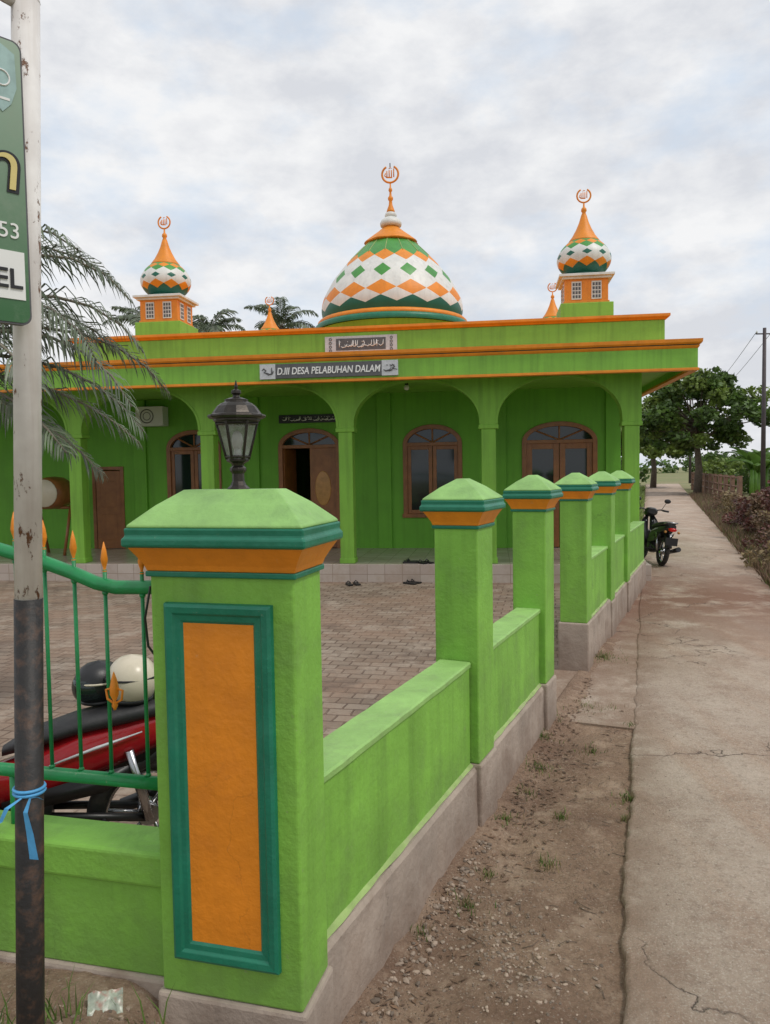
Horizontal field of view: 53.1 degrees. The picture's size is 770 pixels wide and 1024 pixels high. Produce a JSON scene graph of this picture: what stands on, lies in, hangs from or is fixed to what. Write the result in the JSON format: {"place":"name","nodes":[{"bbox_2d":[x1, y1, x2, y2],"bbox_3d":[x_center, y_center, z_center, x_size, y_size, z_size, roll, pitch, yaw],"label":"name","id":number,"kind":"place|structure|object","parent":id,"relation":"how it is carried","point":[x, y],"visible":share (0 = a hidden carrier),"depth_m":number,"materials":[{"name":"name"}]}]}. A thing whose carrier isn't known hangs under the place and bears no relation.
{"place":"outdoors","nodes":[
{"label":"outdoors","id":0,"kind":"place"},
{"bbox_2d":[0,512,157,823],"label":"gate railing","id":1,"kind":"object","parent":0,"point":[105,585],"visible":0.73,"depth_m":2.50,"materials":[{"name":"green metal"}]},
{"bbox_2d":[0,580,559,826],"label":"courtyard paving","id":2,"kind":"structure","parent":0,"point":[378,641],"depth_m":8.82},
{"bbox_2d":[0,699,158,826],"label":"motorcycle","id":3,"kind":"object","parent":2,"relation":"on","point":[128,734],"visible":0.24,"depth_m":3.55,"materials":[{"name":"metal"}]},
{"bbox_2d":[71,660,112,705],"bbox_3d":[-1.380,0.812,3.705,0.233,0.198,0.246,2,4,45],"label":"helmet","id":4,"kind":"object","parent":3,"relation":"on","point":[93,685],"visible":0.56,"depth_m":3.62,"materials":[{"name":"black plastic"}]},
{"bbox_2d":[104,654,154,704],"bbox_3d":[-1.205,0.785,3.670,0.257,0.219,0.271,-3,4,-35],"label":"helmet","id":5,"kind":"object","parent":3,"relation":"on","point":[127,670],"visible":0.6,"depth_m":3.58,"materials":[{"name":"white plastic"}]},
{"bbox_2d":[0,163,702,582],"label":"mosque","id":6,"kind":"structure","parent":2,"relation":"on","point":[390,391],"depth_m":14.95,"materials":[{"name":"paint"}]},
{"bbox_2d":[92,466,125,548],"bbox_3d":[-5.946,-0.090,16.521,0.720,1.760,0.307,0,3,8],"label":"wood door","id":7,"kind":"structure","parent":6,"relation":"in","point":[108,497],"depth_m":16.48,"materials":[{"name":"brown wood"}]},
{"bbox_2d":[166,430,221,497],"bbox_3d":[-4.026,-0.789,16.288,1.240,1.880,0.140,0,3,8],"label":"window","id":8,"kind":"structure","parent":6,"relation":"in","point":[183,450],"depth_m":16.30,"materials":[{"name":"brown wood"}]},
{"bbox_2d":[278,428,339,547],"bbox_3d":[-1.517,-0.504,16.224,1.300,2.480,0.626,0,3,8],"label":"main door","id":9,"kind":"structure","parent":6,"relation":"in","point":[323,445],"depth_m":15.91,"materials":[{"name":"brown wood"}]},
{"bbox_2d":[403,424,462,517],"bbox_3d":[0.966,-0.829,15.587,1.240,1.880,0.140,0,3,8],"label":"window","id":10,"kind":"structure","parent":6,"relation":"in","point":[420,479],"depth_m":15.59,"materials":[{"name":"brown wood"}]},
{"bbox_2d":[522,421,597,546],"bbox_3d":[3.458,-0.541,15.267,1.460,2.500,0.115,0,3,8],"label":"side door","id":11,"kind":"structure","parent":6,"relation":"in","point":[569,447],"depth_m":15.23,"materials":[{"name":"brown wood"}]},
{"bbox_2d":[0,637,749,1023],"bbox_3d":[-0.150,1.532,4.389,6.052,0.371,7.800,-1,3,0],"label":"soil verge","id":12,"kind":"structure","parent":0,"point":[606,840],"depth_m":3.21,"materials":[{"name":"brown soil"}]},
{"bbox_2d":[0,0,46,1023],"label":"roadside sign","id":13,"kind":"object","parent":12,"relation":"on","point":[20,197],"visible":1,"depth_m":1.72,"materials":[{"name":"grey metal"}]},
{"bbox_2d":[0,950,163,999],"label":"plinth","id":14,"kind":"structure","parent":12,"relation":"on","point":[152,984],"depth_m":2.47,"materials":[{"name":"concrete"}]},
{"bbox_2d":[0,868,163,975],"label":"face","id":15,"kind":"object","parent":14,"relation":"on","point":[115,925],"depth_m":2.48},
{"bbox_2d":[0,810,160,887],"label":"coping","id":16,"kind":"object","parent":15,"relation":"on","point":[124,853],"depth_m":2.47,"materials":[{"name":"paint"}]},
{"bbox_2d":[0,961,174,1023],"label":"weeds","id":17,"kind":"object","parent":12,"relation":"on","point":[48,1009],"visible":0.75,"depth_m":2.26,"materials":[{"name":"green plant"}]},
{"bbox_2d":[87,987,122,1015],"bbox_3d":[-0.832,1.498,2.290,0.100,0.028,0.140,-2,41,-17],"label":"plastic wrapper","id":18,"kind":"object","parent":12,"relation":"on","point":[103,1001],"visible":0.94,"depth_m":2.32,"materials":[{"name":"plastic"}]},
{"bbox_2d":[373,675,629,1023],"bbox_3d":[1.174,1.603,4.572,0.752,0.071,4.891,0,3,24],"label":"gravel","id":19,"kind":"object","parent":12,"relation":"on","point":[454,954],"visible":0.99,"depth_m":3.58,"materials":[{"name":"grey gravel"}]},
{"bbox_2d":[410,649,635,941],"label":"weeds","id":20,"kind":"object","parent":12,"relation":"on","point":[561,816],"visible":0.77,"depth_m":4.15,"materials":[{"name":"green plant"}]},
{"bbox_2d":[558,618,592,670],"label":"plinth","id":21,"kind":"structure","parent":12,"relation":"on","point":[575,646],"depth_m":7.05,"materials":[{"name":"concrete"}]},
{"bbox_2d":[560,500,591,622],"bbox_3d":[1.769,0.447,7.137,0.245,1.120,0.270,0,3,24],"label":"shaft","id":22,"kind":"object","parent":21,"relation":"on","point":[575,566],"visible":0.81,"depth_m":7.02,"materials":[{"name":"paint"}]},
{"bbox_2d":[559,498,592,500],"bbox_3d":[1.761,-0.116,7.107,0.265,0.017,0.290,0,3,24],"label":"neck band","id":23,"kind":"object","parent":22,"relation":"on","point":[575,499],"visible":0.65,"depth_m":6.98,"materials":[{"name":"teal paint"}]},
{"bbox_2d":[560,490,596,498],"bbox_3d":[1.760,-0.161,7.104,0.332,0.073,0.357,0,3,24],"label":"cove","id":24,"kind":"object","parent":23,"relation":"on","point":[578,494],"visible":0.66,"depth_m":6.95,"materials":[{"name":"orange paint"}]},
{"bbox_2d":[557,484,598,490],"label":"cornice","id":25,"kind":"structure","parent":24,"relation":"on","point":[593,487],"depth_m":6.92,"materials":[{"name":"teal paint"}]},
{"bbox_2d":[611,598,615,636],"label":"plinth","id":26,"kind":"structure","parent":12,"relation":"on","point":[613,616],"depth_m":8.51,"materials":[{"name":"concrete"}]},
{"bbox_2d":[591,494,614,600],"bbox_3d":[2.419,0.388,8.590,0.245,1.180,0.270,1,3,25],"label":"shaft","id":27,"kind":"object","parent":26,"relation":"on","point":[603,520],"visible":0.45,"depth_m":8.45,"materials":[{"name":"paint"}]},
{"bbox_2d":[594,492,615,494],"bbox_3d":[2.410,-0.204,8.558,0.265,0.017,0.290,1,3,25],"label":"neck band","id":28,"kind":"object","parent":27,"relation":"on","point":[604,493],"visible":0.53,"depth_m":8.41,"materials":[{"name":"teal paint"}]},
{"bbox_2d":[595,486,618,492],"bbox_3d":[2.409,-0.249,8.556,0.332,0.073,0.357,1,3,25],"label":"cove","id":29,"kind":"object","parent":28,"relation":"on","point":[607,489],"visible":0.49,"depth_m":8.39,"materials":[{"name":"orange paint"}]},
{"bbox_2d":[595,481,620,486],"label":"cornice","id":30,"kind":"structure","parent":29,"relation":"on","point":[608,483],"depth_m":8.36,"materials":[{"name":"teal paint"}]},
{"bbox_2d":[0,0,769,467],"label":"sky","id":31,"kind":"structure","parent":0,"point":[265,132],"materials":[{"name":"white"}]},
{"bbox_2d":[504,475,560,490],"bbox_3d":[1.060,-0.211,5.508,0.327,0.108,0.362,1,3,25],"label":"pillar cap","id":32,"kind":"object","parent":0,"point":[533,483],"depth_m":5.40,"materials":[{"name":"paint"}]},
{"bbox_2d":[555,473,596,484],"bbox_3d":[1.758,-0.308,7.096,0.337,0.108,0.362,0,3,24],"label":"pillar cap","id":33,"kind":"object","parent":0,"point":[575,479],"depth_m":6.98,"materials":[{"name":"paint"}]},
{"bbox_2d":[554,593,640,730],"bbox_3d":[2.832,1.358,9.358,1.406,0.087,7.957,0,3,24],"label":"entrance apron","id":34,"kind":"object","parent":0,"point":[613,680],"visible":0.39,"depth_m":6.63,"materials":[{"name":"concrete"}]},
{"bbox_2d":[589,471,619,480],"bbox_3d":[2.407,-0.397,8.548,0.337,0.108,0.362,1,3,25],"label":"pillar cap","id":35,"kind":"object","parent":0,"point":[601,476],"depth_m":8.43,"materials":[{"name":"paint"}]},
{"bbox_2d":[611,470,633,478],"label":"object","id":36,"kind":"structure","parent":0,"point":[619,474],"depth_m":9.83,"materials":[{"name":"paint"}]},
{"bbox_2d":[639,486,646,520],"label":"field grass","id":37,"kind":"structure","parent":0,"point":[642,492],"depth_m":40.02,"materials":[{"name":"green plant"}]},
{"bbox_2d":[621,484,769,1023],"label":"concrete path","id":38,"kind":"structure","parent":0,"point":[705,591],"depth_m":4.40,"materials":[{"name":"grey concrete"}]},
{"bbox_2d":[639,496,680,565],"bbox_3d":[5.222,0.357,14.861,0.710,1.245,1.956,6,3,2],"label":"motorcycle","id":39,"kind":"object","parent":38,"relation":"on","point":[657,534],"visible":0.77,"depth_m":14.42,"materials":[{"name":"metal"}]},
{"bbox_2d":[639,467,752,520],"bbox_3d":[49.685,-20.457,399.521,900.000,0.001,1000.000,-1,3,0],"label":"ground","id":40,"kind":"structure","parent":0,"point":[681,477],"depth_m":108.47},
{"bbox_2d":[0,224,171,483],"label":"date palm","id":41,"kind":"object","parent":40,"relation":"on","point":[76,329],"visible":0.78,"depth_m":5.86,"materials":[{"name":"green plant"}]},
{"bbox_2d":[102,306,140,327],"bbox_3d":[-9.297,-4.017,30.839,2.763,8.981,3.158,1,4,33],"label":"coconut palm","id":42,"kind":"object","parent":40,"relation":"on","point":[131,318],"visible":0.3,"depth_m":30.19,"materials":[{"name":"green plant"}]},
{"bbox_2d":[192,308,245,332],"bbox_3d":[-6.864,-3.782,30.903,2.873,8.430,2.666,-1,3,0],"label":"coconut palm","id":43,"kind":"object","parent":40,"relation":"on","point":[200,325],"visible":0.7,"depth_m":30.41,"materials":[{"name":"green plant"}]},
{"bbox_2d":[158,965,333,1023],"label":"plinth","id":44,"kind":"structure","parent":40,"relation":"on","point":[183,1007],"depth_m":2.33,"materials":[{"name":"concrete"}]},
{"bbox_2d":[126,488,337,974],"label":"corner gate pillar","id":45,"kind":"structure","parent":44,"relation":"on","point":[279,508],"depth_m":2.25,"materials":[{"name":"paint"}]},
{"bbox_2d":[183,623,261,950],"bbox_3d":[-0.479,0.811,2.276,0.225,0.970,0.007,0,3,15],"label":"panel","id":46,"kind":"object","parent":45,"relation":"attached to","point":[222,764],"visible":1,"depth_m":2.27,"materials":[{"name":"orange paint"}]},
{"bbox_2d":[207,380,265,488],"bbox_3d":[-0.447,-0.232,2.328,0.174,0.331,0.174,-1,3,-10],"label":"pillar lantern","id":47,"kind":"object","parent":45,"relation":"on","point":[236,417],"visible":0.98,"depth_m":2.29,"materials":[{"name":"brown metal"}]},
{"bbox_2d":[151,570,327,1011],"bbox_3d":[-0.442,0.822,2.386,0.460,1.285,0.225,0,3,15],"label":"shaft","id":48,"kind":"object","parent":44,"relation":"on","point":[292,986],"visible":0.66,"depth_m":2.28,"materials":[{"name":"paint"}]},
{"bbox_2d":[145,564,323,579],"bbox_3d":[-0.452,0.177,2.351,0.480,0.017,0.245,0,3,15],"label":"neck band","id":49,"kind":"object","parent":48,"relation":"on","point":[285,576],"visible":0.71,"depth_m":2.23,"materials":[{"name":"teal paint"}]},
{"bbox_2d":[128,540,336,573],"bbox_3d":[-0.453,0.132,2.348,0.547,0.073,0.312,0,3,15],"label":"cove","id":50,"kind":"object","parent":49,"relation":"on","point":[232,560],"visible":0.85,"depth_m":2.22,"materials":[{"name":"orange paint"}]},
{"bbox_2d":[121,521,342,549],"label":"cornice","id":51,"kind":"structure","parent":50,"relation":"on","point":[283,539],"depth_m":2.19,"materials":[{"name":"teal paint"}]},
{"bbox_2d":[244,296,317,329],"bbox_3d":[-4.244,-4.278,32.724,2.956,9.141,3.393,-2,3,-25],"label":"coconut palm","id":52,"kind":"object","parent":40,"relation":"on","point":[281,320],"visible":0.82,"depth_m":32.19,"materials":[{"name":"green plant"}]},
{"bbox_2d":[327,767,477,1023],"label":"plinth","id":53,"kind":"structure","parent":40,"relation":"on","point":[373,928],"depth_m":3.02,"materials":[{"name":"concrete"}]},
{"bbox_2d":[324,669,469,928],"bbox_3d":[0.029,1.097,3.239,0.160,0.518,1.650,0,3,24],"label":"panel","id":54,"kind":"object","parent":53,"relation":"on","point":[384,794],"visible":0.41,"depth_m":3.02,"materials":[{"name":"paint"}]},
{"bbox_2d":[323,659,470,782],"bbox_3d":[0.026,0.826,3.224,0.178,0.029,1.650,0,3,24],"label":"wall coping","id":55,"kind":"object","parent":54,"relation":"on","point":[348,742],"visible":0.85,"depth_m":3.11,"materials":[{"name":"green paint"}]},
{"bbox_2d":[327,763,472,938],"bbox_3d":[0.114,1.346,3.216,0.023,0.019,1.650,0,3,24],"label":"ledge","id":56,"kind":"object","parent":53,"relation":"on","point":[339,920],"visible":0.94,"depth_m":3.02,"materials":[{"name":"green paint"}]},
{"bbox_2d":[471,747,497,826],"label":"plinth","id":57,"kind":"structure","parent":40,"relation":"on","point":[486,770],"depth_m":4.04,"materials":[{"name":"concrete"}]},
{"bbox_2d":[434,526,493,763],"bbox_3d":[0.426,0.683,4.101,0.235,1.220,0.270,1,3,24],"label":"shaft","id":58,"kind":"object","parent":57,"relation":"on","point":[463,595],"visible":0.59,"depth_m":3.97,"materials":[{"name":"paint"}]},
{"bbox_2d":[432,522,494,528],"bbox_3d":[0.416,0.070,4.068,0.255,0.017,0.290,1,3,24],"label":"neck band","id":59,"kind":"object","parent":58,"relation":"on","point":[459,527],"visible":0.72,"depth_m":3.95,"materials":[{"name":"teal paint"}]},
{"bbox_2d":[423,509,501,525],"bbox_3d":[0.415,0.025,4.065,0.322,0.073,0.357,1,3,24],"label":"cove","id":60,"kind":"object","parent":59,"relation":"on","point":[462,518],"visible":0.87,"depth_m":3.93,"materials":[{"name":"orange paint"}]},
{"bbox_2d":[419,498,505,511],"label":"cornice","id":61,"kind":"structure","parent":60,"relation":"on","point":[457,505],"depth_m":3.90,"materials":[{"name":"teal paint"}]},
{"bbox_2d":[422,478,502,500],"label":"pyramid cap","id":62,"kind":"structure","parent":61,"relation":"on","point":[465,489],"depth_m":3.95,"materials":[{"name":"paint"}]},
{"bbox_2d":[494,686,543,799],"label":"plinth","id":63,"kind":"structure","parent":40,"relation":"on","point":[516,739],"depth_m":4.75,"materials":[{"name":"concrete"}]},
{"bbox_2d":[493,614,538,734],"bbox_3d":[0.744,0.999,4.844,0.160,0.518,1.330,0,3,24],"label":"panel","id":64,"kind":"object","parent":63,"relation":"on","point":[515,668],"visible":0.3,"depth_m":4.80,"materials":[{"name":"paint"}]},
{"bbox_2d":[493,607,539,649],"bbox_3d":[0.740,0.728,4.829,0.178,0.028,1.330,0,3,24],"label":"wall coping","id":65,"kind":"object","parent":64,"relation":"on","point":[508,625],"visible":0.66,"depth_m":4.93,"materials":[{"name":"green paint"}]},
{"bbox_2d":[494,683,541,740],"bbox_3d":[0.829,1.248,4.822,0.024,0.019,1.330,0,3,24],"label":"ledge","id":66,"kind":"object","parent":63,"relation":"on","point":[512,717],"visible":0.89,"depth_m":4.79,"materials":[{"name":"green paint"}]},
{"bbox_2d":[540,675,556,729],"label":"plinth","id":67,"kind":"structure","parent":40,"relation":"on","point":[550,700],"depth_m":5.48,"materials":[{"name":"concrete"}]},
{"bbox_2d":[513,510,553,683],"bbox_3d":[1.072,0.594,5.552,0.235,1.220,0.270,1,3,25],"label":"shaft","id":68,"kind":"object","parent":67,"relation":"on","point":[533,559],"visible":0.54,"depth_m":5.42,"materials":[{"name":"paint"}]},
{"bbox_2d":[511,507,554,511],"bbox_3d":[1.062,-0.019,5.519,0.255,0.017,0.290,1,3,25],"label":"neck band","id":69,"kind":"object","parent":68,"relation":"on","point":[530,510],"visible":0.81,"depth_m":5.39,"materials":[{"name":"teal paint"}]},
{"bbox_2d":[505,497,560,508],"bbox_3d":[1.062,-0.064,5.516,0.322,0.073,0.357,1,3,25],"label":"cove","id":70,"kind":"object","parent":69,"relation":"on","point":[531,503],"visible":0.91,"depth_m":5.38,"materials":[{"name":"orange paint"}]},
{"bbox_2d":[502,489,562,498],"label":"cornice","id":71,"kind":"structure","parent":70,"relation":"on","point":[552,494],"depth_m":5.35,"materials":[{"name":"teal paint"}]},
{"bbox_2d":[592,599,610,659],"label":"plinth","id":72,"kind":"structure","parent":40,"relation":"on","point":[601,617],"depth_m":7.88,"materials":[{"name":"concrete"}]},
{"bbox_2d":[592,549,606,613],"bbox_3d":[2.096,0.713,7.881,0.160,0.558,1.320,0,3,24],"label":"panel","id":73,"kind":"object","parent":72,"relation":"on","point":[599,579],"visible":0.29,"depth_m":7.95,"materials":[{"name":"paint"}]},
{"bbox_2d":[592,546,607,558],"bbox_3d":[2.092,0.422,7.865,0.178,0.029,1.320,0,3,24],"label":"wall coping","id":74,"kind":"object","parent":73,"relation":"on","point":[597,550],"visible":0.32,"depth_m":8.10,"materials":[{"name":"green paint"}]},
{"bbox_2d":[615,583,626,626],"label":"plinth","id":75,"kind":"structure","parent":40,"relation":"on","point":[621,601],"depth_m":9.37,"materials":[{"name":"concrete"}]},
{"bbox_2d":[615,538,623,590],"bbox_3d":[2.731,0.641,9.309,0.160,0.588,1.270,0,3,24],"label":"panel","id":76,"kind":"object","parent":75,"relation":"on","point":[619,562],"visible":0.2,"depth_m":9.42,"materials":[{"name":"paint"}]},
{"bbox_2d":[625,579,630,611],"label":"plinth","id":77,"kind":"structure","parent":40,"relation":"on","point":[628,583],"depth_m":9.88,"materials":[{"name":"concrete"}]},
{"bbox_2d":[615,490,629,581],"bbox_3d":[3.041,0.302,9.994,0.245,1.180,0.270,0,3,24],"label":"shaft","id":78,"kind":"object","parent":77,"relation":"on","point":[622,512],"visible":0.39,"depth_m":9.85,"materials":[{"name":"paint"}]},
{"bbox_2d":[621,462,650,485],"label":"green shrub","id":79,"kind":"object","parent":40,"relation":"on","point":[644,472],"visible":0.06,"depth_m":77.98,"materials":[{"name":"green plant"}]},
{"bbox_2d":[630,560,645,604],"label":"plinth","id":80,"kind":"structure","parent":40,"relation":"on","point":[638,578],"depth_m":11.20,"materials":[{"name":"concrete"}]},
{"bbox_2d":[630,524,643,573],"bbox_3d":[3.561,0.527,11.175,0.160,0.588,2.280,0,3,24],"label":"panel","id":81,"kind":"object","parent":80,"relation":"on","point":[636,547],"visible":0.29,"depth_m":11.19,"materials":[{"name":"paint"}]},
{"bbox_2d":[630,521,643,532],"bbox_3d":[3.557,0.221,11.158,0.178,0.028,2.280,0,3,24],"label":"wall coping","id":82,"kind":"object","parent":81,"relation":"on","point":[634,525],"visible":0.55,"depth_m":11.51,"materials":[{"name":"green paint"}]},
{"bbox_2d":[621,403,663,458],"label":"broadleaf tree","id":83,"kind":"object","parent":40,"relation":"on","point":[646,449],"visible":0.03,"depth_m":57.40,"materials":[{"name":"green plant"}]},
{"bbox_2d":[621,404,705,487],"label":"broadleaf tree","id":84,"kind":"object","parent":40,"relation":"on","point":[671,452],"visible":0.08,"depth_m":65.72,"materials":[{"name":"green plant"}]},
{"bbox_2d":[621,450,743,472],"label":"distant treeline","id":85,"kind":"object","parent":40,"relation":"on","point":[685,463],"visible":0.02,"depth_m":208.43,"materials":[{"name":"green plant"}]},
{"bbox_2d":[640,366,769,493],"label":"broadleaf tree","id":86,"kind":"object","parent":40,"relation":"on","point":[664,414],"visible":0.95,"depth_m":47.86,"materials":[{"name":"green plant"}]},
{"bbox_2d":[691,472,742,502],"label":"fence","id":87,"kind":"object","parent":40,"relation":"on","point":[707,482],"visible":0.6,"depth_m":43.45,"materials":[{"name":"paint"}]},
{"bbox_2d":[690,456,748,488],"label":"green shrub","id":88,"kind":"object","parent":40,"relation":"on","point":[717,466],"visible":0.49,"depth_m":60.85,"materials":[{"name":"green plant"}]},
{"bbox_2d":[711,490,738,509],"bbox_3d":[13.670,-0.411,31.113,1.358,0.948,0.968,-3,4,-36],"label":"dry shrub","id":89,"kind":"object","parent":40,"relation":"on","point":[719,499],"visible":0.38,"depth_m":30.98,"materials":[{"name":"brown plant"}]},
{"bbox_2d":[688,491,769,586],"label":"dry verge grass","id":90,"kind":"structure","parent":40,"relation":"on","point":[741,534],"depth_m":20.35,"materials":[{"name":"brown plant"}]},
{"bbox_2d":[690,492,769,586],"bbox_3d":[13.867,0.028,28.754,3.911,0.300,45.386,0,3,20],"label":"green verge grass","id":91,"kind":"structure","parent":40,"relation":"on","point":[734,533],"depth_m":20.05,"materials":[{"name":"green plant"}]},
{"bbox_2d":[716,490,746,513],"bbox_3d":[12.562,-0.233,27.958,1.068,1.112,0.903,-2,3,-23],"label":"dry shrub","id":92,"kind":"object","parent":40,"relation":"on","point":[725,502],"visible":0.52,"depth_m":27.87,"materials":[{"name":"brown plant"}]},
{"bbox_2d":[721,502,749,526],"bbox_3d":[10.640,0.114,22.516,1.280,0.987,1.444,-1,3,0],"label":"dry shrub","id":93,"kind":"object","parent":40,"relation":"on","point":[741,517],"visible":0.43,"depth_m":22.77,"materials":[{"name":"brown plant"}]},
{"bbox_2d":[722,494,758,519],"bbox_3d":[11.674,-0.084,25.013,1.210,1.018,1.180,-1,3,0],"label":"dry shrub","id":94,"kind":"object","parent":40,"relation":"on","point":[748,497],"visible":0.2,"depth_m":24.80,"materials":[{"name":"brown plant"}]},
{"bbox_2d":[725,446,769,495],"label":"banana plant","id":95,"kind":"object","parent":40,"relation":"on","point":[743,454],"visible":0.52,"depth_m":46.89,"materials":[{"name":"green plant"}]},
{"bbox_2d":[726,451,769,491],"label":"banana plant","id":96,"kind":"object","parent":40,"relation":"on","point":[755,461],"visible":0.74,"depth_m":44.86,"materials":[{"name":"green plant"}]},
{"bbox_2d":[727,447,769,492],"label":"banana plant","id":97,"kind":"object","parent":40,"relation":"on","point":[755,480],"visible":0.09,"depth_m":48.88,"materials":[{"name":"green plant"}]},
{"bbox_2d":[733,480,769,533],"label":"red leaf shrub","id":98,"kind":"object","parent":40,"relation":"on","point":[767,507],"visible":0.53,"depth_m":19.48,"materials":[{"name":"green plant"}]},
{"bbox_2d":[734,464,769,492],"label":"green shrub","id":99,"kind":"object","parent":40,"relation":"on","point":[746,475],"visible":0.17,"depth_m":51.59,"materials":[{"name":"green plant"}]},
{"bbox_2d":[739,540,769,568],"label":"dry shrub","id":100,"kind":"object","parent":40,"relation":"on","point":[746,563],"visible":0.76,"depth_m":13.88,"materials":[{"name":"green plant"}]},
{"bbox_2d":[739,523,769,552],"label":"dry shrub","id":101,"kind":"object","parent":40,"relation":"on","point":[752,542],"visible":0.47,"depth_m":16.01,"materials":[{"name":"brown plant"}]},
{"bbox_2d":[745,490,769,518],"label":"brown shrub","id":102,"kind":"object","parent":40,"relation":"on","point":[752,508],"visible":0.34,"depth_m":21.55,"materials":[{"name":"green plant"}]},
{"bbox_2d":[749,510,769,543],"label":"dry shrub","id":103,"kind":"object","parent":40,"relation":"on","point":[756,520],"visible":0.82,"depth_m":17.19,"materials":[{"name":"brown plant"}]},
{"bbox_2d":[751,449,769,486],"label":"banana plant","id":104,"kind":"object","parent":40,"relation":"on","point":[767,474],"visible":0.23,"depth_m":49.87,"materials":[{"name":"green plant"}]},
{"bbox_2d":[756,328,769,491],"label":"utility pole","id":105,"kind":"object","parent":40,"relation":"on","point":[763,450],"visible":0.87,"depth_m":39.73,"materials":[{"name":"concrete"}]},
{"bbox_2d":[760,528,769,557],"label":"dry shrub","id":106,"kind":"object","parent":40,"relation":"on","point":[763,537],"visible":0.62,"depth_m":15.10,"materials":[{"name":"brown plant"}]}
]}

